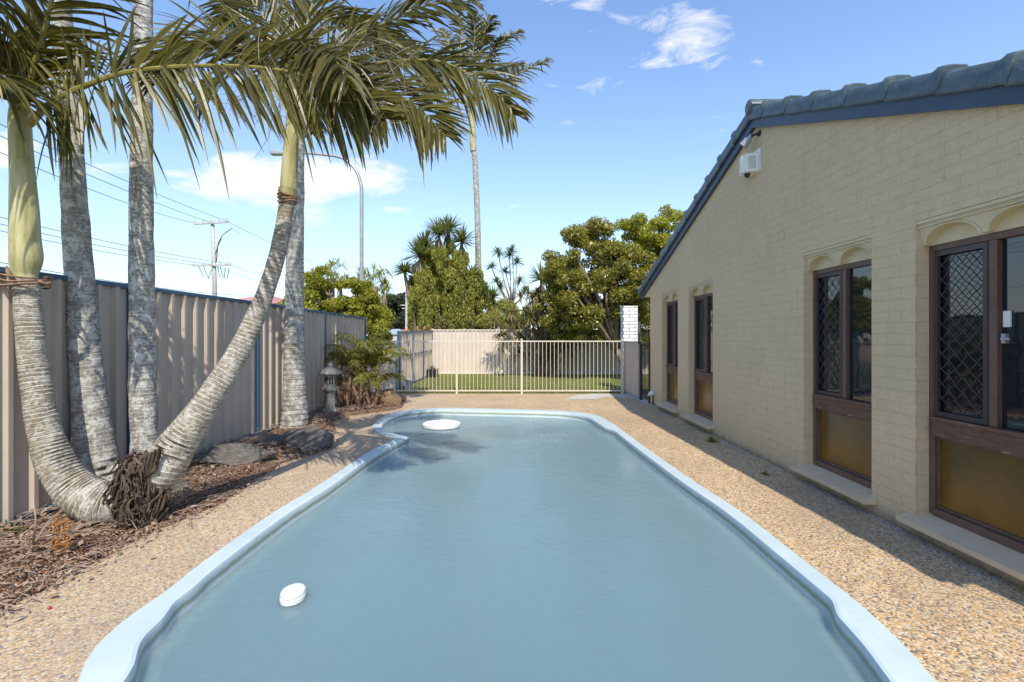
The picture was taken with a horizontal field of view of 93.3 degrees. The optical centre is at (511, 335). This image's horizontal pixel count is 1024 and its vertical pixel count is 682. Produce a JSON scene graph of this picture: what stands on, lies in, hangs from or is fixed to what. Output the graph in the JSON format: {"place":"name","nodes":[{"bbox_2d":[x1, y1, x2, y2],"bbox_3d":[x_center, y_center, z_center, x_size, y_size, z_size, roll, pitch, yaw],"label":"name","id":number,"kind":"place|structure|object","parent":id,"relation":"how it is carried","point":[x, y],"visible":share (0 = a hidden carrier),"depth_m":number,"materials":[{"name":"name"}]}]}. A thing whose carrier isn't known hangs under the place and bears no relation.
{"place":"outdoors","nodes":[
{"label":"outdoors","id":0,"kind":"place"},
{"bbox_2d":[240,296,281,303],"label":"house","id":1,"kind":"structure","parent":0,"point":[276,300],"depth_m":44.59,"materials":[{"name":"pink tile"}]},
{"bbox_2d":[388,329,401,340],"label":"shed","id":2,"kind":"structure","parent":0,"point":[393,332],"depth_m":30.08,"materials":[{"name":"white metal"}]},
{"bbox_2d":[495,337,495,373],"bbox_3d":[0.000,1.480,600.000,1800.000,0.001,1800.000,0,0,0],"label":"ground","id":3,"kind":"structure","parent":0,"point":[495,356],"depth_m":32.15,"materials":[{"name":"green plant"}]},
{"bbox_2d":[192,219,231,295],"bbox_3d":[-21.623,-3.457,34.965,2.719,9.821,0.450,0,0,0],"label":"power pole","id":4,"kind":"object","parent":3,"relation":"on","point":[214,250],"visible":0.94,"depth_m":34.88,"materials":[{"name":"wood"}]},
{"bbox_2d":[0,152,191,222],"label":"overhead wire","id":5,"kind":"object","parent":4,"relation":"attached to","point":[98,192],"visible":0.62,"depth_m":22.86,"materials":[{"name":"grey metal"}]},
{"bbox_2d":[0,230,192,264],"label":"overhead wire","id":6,"kind":"object","parent":4,"relation":"attached to","point":[108,252],"visible":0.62,"depth_m":25.32,"materials":[{"name":"grey metal"}]},
{"bbox_2d":[1,224,206,263],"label":"overhead wire","id":7,"kind":"object","parent":4,"relation":"attached to","point":[113,248],"visible":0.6,"depth_m":24.67,"materials":[{"name":"grey metal"}]},
{"bbox_2d":[1,136,207,221],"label":"overhead wire","id":8,"kind":"object","parent":4,"relation":"attached to","point":[111,184],"visible":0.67,"depth_m":22.84,"materials":[{"name":"grey metal"}]},
{"bbox_2d":[0,124,225,220],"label":"overhead wire","id":9,"kind":"object","parent":4,"relation":"attached to","point":[125,180],"visible":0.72,"depth_m":22.71,"materials":[{"name":"grey metal"}]},
{"bbox_2d":[1,217,227,263],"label":"overhead wire","id":10,"kind":"object","parent":4,"relation":"attached to","point":[126,245],"visible":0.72,"depth_m":24.82,"materials":[{"name":"grey metal"}]},
{"bbox_2d":[270,150,363,281],"bbox_3d":[-8.848,-3.478,22.000,4.251,9.856,0.280,0,0,0],"label":"street light","id":11,"kind":"object","parent":3,"relation":"on","point":[275,153],"visible":0.68,"depth_m":21.94,"materials":[{"name":"metal"}]},
{"bbox_2d":[306,257,350,303],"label":"fan palm","id":12,"kind":"object","parent":3,"relation":"on","point":[331,275],"visible":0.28,"depth_m":25.86,"materials":[{"name":"green plant"}]},
{"bbox_2d":[277,265,395,340],"bbox_3d":[-5.782,-0.356,15.515,4.154,3.822,2.526,0,0,0],"label":"bushy tree","id":13,"kind":"object","parent":3,"relation":"on","point":[365,301],"visible":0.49,"depth_m":15.16,"materials":[{"name":"green plant"}]},
{"bbox_2d":[349,262,395,335],"bbox_3d":[-7.550,-1.262,26.202,2.580,5.424,3.140,0,0,34],"label":"fan palm","id":14,"kind":"object","parent":3,"relation":"on","point":[385,286],"visible":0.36,"depth_m":26.01,"materials":[{"name":"green plant"}]},
{"bbox_2d":[389,259,416,330],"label":"yucca tree","id":15,"kind":"object","parent":3,"relation":"on","point":[403,269],"visible":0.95,"depth_m":18.53,"materials":[{"name":"green plant"}]},
{"bbox_2d":[382,292,424,330],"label":"gum tree","id":16,"kind":"object","parent":3,"relation":"on","point":[394,303],"visible":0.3,"depth_m":60.57,"materials":[{"name":"green plant"}]},
{"bbox_2d":[401,289,407,328],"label":"power pole","id":17,"kind":"object","parent":3,"relation":"on","point":[406,311],"visible":0.46,"depth_m":57.89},
{"bbox_2d":[396,214,478,328],"bbox_3d":[-2.911,-1.793,19.159,3.456,6.531,2.284,0,0,-25],"label":"yucca tree","id":18,"kind":"object","parent":3,"relation":"on","point":[440,229],"visible":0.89,"depth_m":18.87,"materials":[{"name":"green plant"}]},
{"bbox_2d":[405,241,488,330],"bbox_3d":[-2.545,-1.089,18.903,3.343,5.288,1.979,0,0,0],"label":"weeping tree","id":19,"kind":"object","parent":3,"relation":"on","point":[439,278],"visible":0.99,"depth_m":18.38,"materials":[{"name":"green plant"}]},
{"bbox_2d":[454,261,503,328],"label":"yucca tree","id":20,"kind":"object","parent":3,"relation":"on","point":[493,293],"visible":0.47,"depth_m":18.72,"materials":[{"name":"green plant"}]},
{"bbox_2d":[416,12,553,275],"bbox_3d":[-1.128,-6.591,19.680,5.966,15.092,3.344,0,0,0],"label":"palm tree","id":21,"kind":"object","parent":3,"relation":"on","point":[482,31],"visible":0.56,"depth_m":19.88,"materials":[{"name":"green plant"}]},
{"bbox_2d":[473,293,539,332],"bbox_3d":[-0.053,-0.103,18.826,3.112,3.106,1.565,0,0,0],"label":"shrub","id":22,"kind":"object","parent":3,"relation":"on","point":[500,306],"visible":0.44,"depth_m":18.53,"materials":[{"name":"green plant"}]},
{"bbox_2d":[484,244,533,305],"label":"dragon tree","id":23,"kind":"object","parent":3,"relation":"on","point":[504,270],"visible":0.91,"depth_m":19.46,"materials":[{"name":"green plant"}]},
{"bbox_2d":[638,49,1023,587],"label":"brick house","id":24,"kind":"structure","parent":3,"relation":"on","point":[832,289],"depth_m":3.90,"materials":[{"name":"beige brick"}]},
{"bbox_2d":[638,321,649,402],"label":"pool gate","id":25,"kind":"structure","parent":24,"relation":"attached to","point":[641,370],"depth_m":10.77,"materials":[{"name":"black metal"}]},
{"bbox_2d":[648,390,653,403],"bbox_3d":[2.869,1.286,10.000,0.124,0.288,0.119,0,0,0],"label":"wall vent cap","id":26,"kind":"object","parent":24,"relation":"attached to","point":[650,393],"visible":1,"depth_m":9.96,"materials":[{"name":"white plastic"}]},
{"bbox_2d":[656,289,678,412],"bbox_3d":[2.955,0.270,9.000,0.251,2.184,1.020,0,0,0],"label":"window","id":27,"kind":"structure","parent":24,"relation":"in","point":[671,297],"depth_m":9.12,"materials":[{"name":"brown glass"}]},
{"bbox_2d":[681,279,713,428],"bbox_3d":[2.955,0.270,7.540,0.251,2.184,1.087,0,0,0],"label":"window","id":28,"kind":"structure","parent":24,"relation":"in","point":[702,292],"depth_m":7.63,"materials":[{"name":"orange glass"}]},
{"bbox_2d":[739,147,760,178],"bbox_3d":[2.853,-2.059,5.860,0.153,0.302,0.340,0,0,0],"label":"siren box","id":29,"kind":"object","parent":24,"relation":"attached to","point":[749,165],"visible":1,"depth_m":5.79,"materials":[{"name":"plastic"}]},
{"bbox_2d":[740,130,760,148],"bbox_3d":[2.857,-2.337,5.791,0.245,0.176,0.104,0,0,37],"label":"flood light","id":30,"kind":"object","parent":24,"relation":"attached to","point":[745,142],"visible":1,"depth_m":5.78,"materials":[{"name":"white plastic"}]},
{"bbox_2d":[790,235,875,504],"bbox_3d":[2.955,0.270,4.400,0.251,2.184,1.031,0,0,0],"label":"window","id":31,"kind":"structure","parent":24,"relation":"in","point":[842,272],"depth_m":4.40,"materials":[{"name":"orange glass"}]},
{"bbox_2d":[896,192,1023,580],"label":"window","id":32,"kind":"structure","parent":24,"relation":"in","point":[976,253],"depth_m":3.14,"materials":[{"name":"orange glass"}]},
{"bbox_2d":[372,373,646,392],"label":"lawn","id":33,"kind":"structure","parent":0,"point":[536,378],"depth_m":14.79,"materials":[{"name":"green plant"}]},
{"bbox_2d":[367,342,396,389],"bbox_3d":[-3.978,0.819,12.806,1.888,1.302,0.068,0,0,6],"label":"fence","id":34,"kind":"object","parent":33,"relation":"on","point":[394,381],"visible":0.13,"depth_m":12.73,"materials":[{"name":"metal"}]},
{"bbox_2d":[406,379,412,389],"bbox_3d":[-2.720,1.302,12.750,0.220,0.295,0.217,0,0,0],"label":"white tub","id":35,"kind":"object","parent":33,"relation":"on","point":[407,383],"visible":0.6,"depth_m":12.67,"materials":[{"name":"plastic"}]},
{"bbox_2d":[397,330,432,389],"bbox_3d":[-2.948,0.644,15.175,0.101,1.652,5.041,0,0,0],"label":"metal fence","id":36,"kind":"object","parent":33,"relation":"on","point":[422,335],"visible":0.74,"depth_m":14.62,"materials":[{"name":"beige metal"}]},
{"bbox_2d":[426,364,438,377],"bbox_3d":[-2.736,1.218,16.659,0.483,0.464,0.470,0,0,0],"label":"planter box","id":37,"kind":"object","parent":33,"relation":"on","point":[434,372],"visible":0.59,"depth_m":16.45,"materials":[{"name":"black plastic"}]},
{"bbox_2d":[488,285,587,376],"bbox_3d":[0.832,-0.092,16.823,3.789,3.330,1.560,0,0,0],"label":"cordyline shrub","id":38,"kind":"object","parent":33,"relation":"on","point":[539,333],"visible":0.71,"depth_m":16.72,"materials":[{"name":"green plant"}]},
{"bbox_2d":[523,260,553,362],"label":"yucca tree","id":39,"kind":"object","parent":33,"relation":"on","point":[537,276],"visible":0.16,"depth_m":17.12,"materials":[{"name":"green plant"}]},
{"bbox_2d":[431,329,649,374],"bbox_3d":[2.987,0.624,17.745,11.905,1.692,0.064,0,0,0],"label":"metal fence","id":40,"kind":"object","parent":33,"relation":"on","point":[464,335],"visible":0.32,"depth_m":17.75,"materials":[{"name":"beige metal"}]},
{"bbox_2d":[531,215,657,364],"bbox_3d":[2.752,-1.101,15.591,4.267,5.393,2.972,0,0,0],"label":"leafy tree","id":41,"kind":"object","parent":33,"relation":"on","point":[578,303],"visible":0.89,"depth_m":15.12,"materials":[{"name":"green plant"}]},
{"bbox_2d":[620,306,637,341],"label":"brick pillar","id":42,"kind":"structure","parent":33,"relation":"on","point":[629,323],"depth_m":12.30,"materials":[{"name":"white brick"}]},
{"bbox_2d":[614,204,684,350],"bbox_3d":[5.313,-1.501,16.764,3.279,6.116,2.932,0,0,33],"label":"leafy tree","id":43,"kind":"object","parent":33,"relation":"on","point":[642,232],"visible":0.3,"depth_m":16.49,"materials":[{"name":"green plant"}]},
{"bbox_2d":[0,393,1023,681],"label":"pool deck","id":44,"kind":"structure","parent":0,"point":[940,617],"depth_m":3.13,"materials":[{"name":"beige gravel"}]},
{"bbox_2d":[0,392,409,633],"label":"garden bed","id":45,"kind":"object","parent":44,"relation":"on","point":[45,567],"visible":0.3,"depth_m":3.53,"materials":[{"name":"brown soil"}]},
{"bbox_2d":[0,522,32,537],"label":"weed","id":46,"kind":"object","parent":45,"relation":"on","point":[14,529],"visible":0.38,"depth_m":3.50,"materials":[{"name":"green plant"}]},
{"bbox_2d":[0,499,62,597],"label":"fallen branch","id":47,"kind":"object","parent":45,"relation":"on","point":[34,541],"visible":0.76,"depth_m":3.06,"materials":[{"name":"brown wood"}]},
{"bbox_2d":[50,518,70,553],"bbox_3d":[-2.869,1.308,3.077,0.144,0.284,0.047,0,0,0],"label":"dried flower stalk","id":48,"kind":"object","parent":45,"relation":"on","point":[66,543],"visible":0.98,"depth_m":3.07,"materials":[{"name":"orange plant"}]},
{"bbox_2d":[51,0,121,480],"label":"palm tree","id":49,"kind":"object","parent":45,"relation":"on","point":[94,444],"visible":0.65,"depth_m":4.07,"materials":[{"name":"grey plant"}]},
{"bbox_2d":[127,0,158,455],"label":"palm tree","id":50,"kind":"object","parent":45,"relation":"on","point":[142,388],"visible":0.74,"depth_m":4.23,"materials":[{"name":"grey plant"}]},
{"bbox_2d":[171,480,191,494],"bbox_3d":[-3.055,1.403,4.379,0.303,0.168,0.199,0,0,0],"label":"garden rock","id":51,"kind":"object","parent":45,"relation":"on","point":[180,483],"visible":0.24,"depth_m":4.34,"materials":[{"name":"grey stone"}]},
{"bbox_2d":[0,266,366,529],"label":"metal fence","id":52,"kind":"object","parent":45,"relation":"on","point":[195,333],"visible":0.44,"depth_m":5.26,"materials":[{"name":"beige metal"}]},
{"bbox_2d":[0,262,253,295],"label":"overhead wire","id":53,"kind":"object","parent":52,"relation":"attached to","point":[156,287],"visible":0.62,"depth_m":25.73,"materials":[{"name":"grey metal"}]},
{"bbox_2d":[0,0,416,529],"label":"palm tree","id":54,"kind":"object","parent":45,"relation":"on","point":[74,487],"visible":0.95,"depth_m":3.41,"materials":[{"name":"green plant"}]},
{"bbox_2d":[199,443,276,465],"bbox_3d":[-3.004,1.359,5.364,0.689,0.321,0.558,0,0,-6],"label":"garden rock","id":55,"kind":"object","parent":45,"relation":"on","point":[228,454],"visible":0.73,"depth_m":5.25,"materials":[{"name":"grey stone"}]},
{"bbox_2d":[255,432,282,445],"bbox_3d":[-3.142,1.381,6.272,0.346,0.234,0.365,0,0,-24],"label":"garden rock","id":56,"kind":"object","parent":45,"relation":"on","point":[264,437],"visible":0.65,"depth_m":6.16,"materials":[{"name":"grey stone"}]},
{"bbox_2d":[282,426,333,450],"bbox_3d":[-2.596,1.339,6.168,0.622,0.382,0.463,0,0,-14],"label":"garden rock","id":57,"kind":"object","parent":45,"relation":"on","point":[311,438],"visible":0.87,"depth_m":6.04,"materials":[{"name":"grey stone"}]},
{"bbox_2d":[188,0,435,428],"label":"palm tree","id":58,"kind":"object","parent":45,"relation":"on","point":[294,412],"visible":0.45,"depth_m":7.31,"materials":[{"name":"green plant"}]},
{"bbox_2d":[99,0,536,493],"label":"palm tree","id":59,"kind":"object","parent":45,"relation":"on","point":[179,439],"visible":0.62,"depth_m":3.83,"materials":[{"name":"green plant"}]},
{"bbox_2d":[318,362,341,412],"bbox_3d":[-3.268,0.968,8.695,0.366,0.965,0.414,0,0,0],"label":"stone lantern","id":60,"kind":"object","parent":45,"relation":"on","point":[330,388],"visible":0.88,"depth_m":8.62,"materials":[{"name":"grey stone"}]},
{"bbox_2d":[324,332,412,408],"bbox_3d":[-2.908,0.732,9.619,1.851,1.601,1.744,0,0,0],"label":"spiky palm","id":61,"kind":"object","parent":45,"relation":"on","point":[358,361],"visible":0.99,"depth_m":9.39,"materials":[{"name":"green plant"}]},
{"bbox_2d":[380,389,401,404],"bbox_3d":[-2.522,1.324,9.895,0.514,0.444,0.389,0,0,0],"label":"boulder","id":62,"kind":"object","parent":45,"relation":"on","point":[393,396],"visible":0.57,"depth_m":9.78,"materials":[{"name":"brown stone"}]},
{"bbox_2d":[398,393,405,401],"bbox_3d":[-2.453,1.379,10.469,0.346,0.234,0.210,0,0,0],"label":"garden rock","id":63,"kind":"object","parent":45,"relation":"on","point":[403,396],"visible":0.44,"depth_m":10.40,"materials":[{"name":"grey stone"}]},
{"bbox_2d":[368,339,623,393],"bbox_3d":[-0.440,0.774,12.000,6.418,1.372,0.058,0,0,0],"label":"pool fence","id":64,"kind":"object","parent":44,"relation":"on","point":[622,366],"visible":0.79,"depth_m":11.99,"materials":[{"name":"beige metal"}]},
{"bbox_2d":[624,341,637,397],"bbox_3d":[2.833,0.780,11.540,0.035,1.270,1.122,0,0,-3],"label":"fence panel","id":65,"kind":"object","parent":64,"relation":"attached to","point":[630,367],"visible":0.97,"depth_m":11.48,"materials":[{"name":"metal"}]},
{"bbox_2d":[77,408,935,681],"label":"swimming pool","id":66,"kind":"structure","parent":44,"relation":"in","point":[874,646],"depth_m":2.90,"materials":[{"name":"concrete"}]},
{"bbox_2d":[138,415,871,681],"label":"water","id":67,"kind":"structure","parent":66,"relation":"in","point":[640,569],"depth_m":2.96,"materials":[{"name":"blue liquid"}]},
{"bbox_2d":[279,583,305,605],"bbox_3d":[-1.274,1.570,2.814,0.137,0.192,0.162,0,0,0],"label":"chlorine float","id":68,"kind":"object","parent":67,"relation":"on","point":[293,594],"visible":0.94,"depth_m":2.77,"materials":[{"name":"white plastic"}]},
{"bbox_2d":[422,420,460,429],"bbox_3d":[-1.184,1.504,8.132,0.636,0.084,0.636,0,0,0],"label":"round float","id":69,"kind":"object","parent":67,"relation":"on","point":[441,424],"visible":1,"depth_m":8.01,"materials":[{"name":"white plastic"}]},
{"bbox_2d":[566,394,653,405],"bbox_3d":[2.075,1.446,10.950,1.850,0.001,2.100,0,0,0],"label":"concrete strip","id":70,"kind":"object","parent":44,"relation":"on","point":[589,396],"visible":0.81,"depth_m":11.41,"materials":[{"name":"beige concrete"}]},
{"bbox_2d":[706,435,716,442],"bbox_3d":[2.729,1.429,6.600,0.257,0.133,0.248,0,0,31],"label":"weed","id":71,"kind":"object","parent":44,"relation":"on","point":[711,439],"visible":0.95,"depth_m":6.59,"materials":[{"name":"green plant"}]},
{"bbox_2d":[655,408,1004,581],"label":"gravel","id":72,"kind":"structure","parent":44,"relation":"on","point":[933,548],"depth_m":3.66,"materials":[{"name":"beige gravel"}]},
{"bbox_2d":[0,0,1023,333],"label":"sky","id":73,"kind":"structure","parent":0,"point":[637,103],"materials":[{"name":"blue"}]}
]}

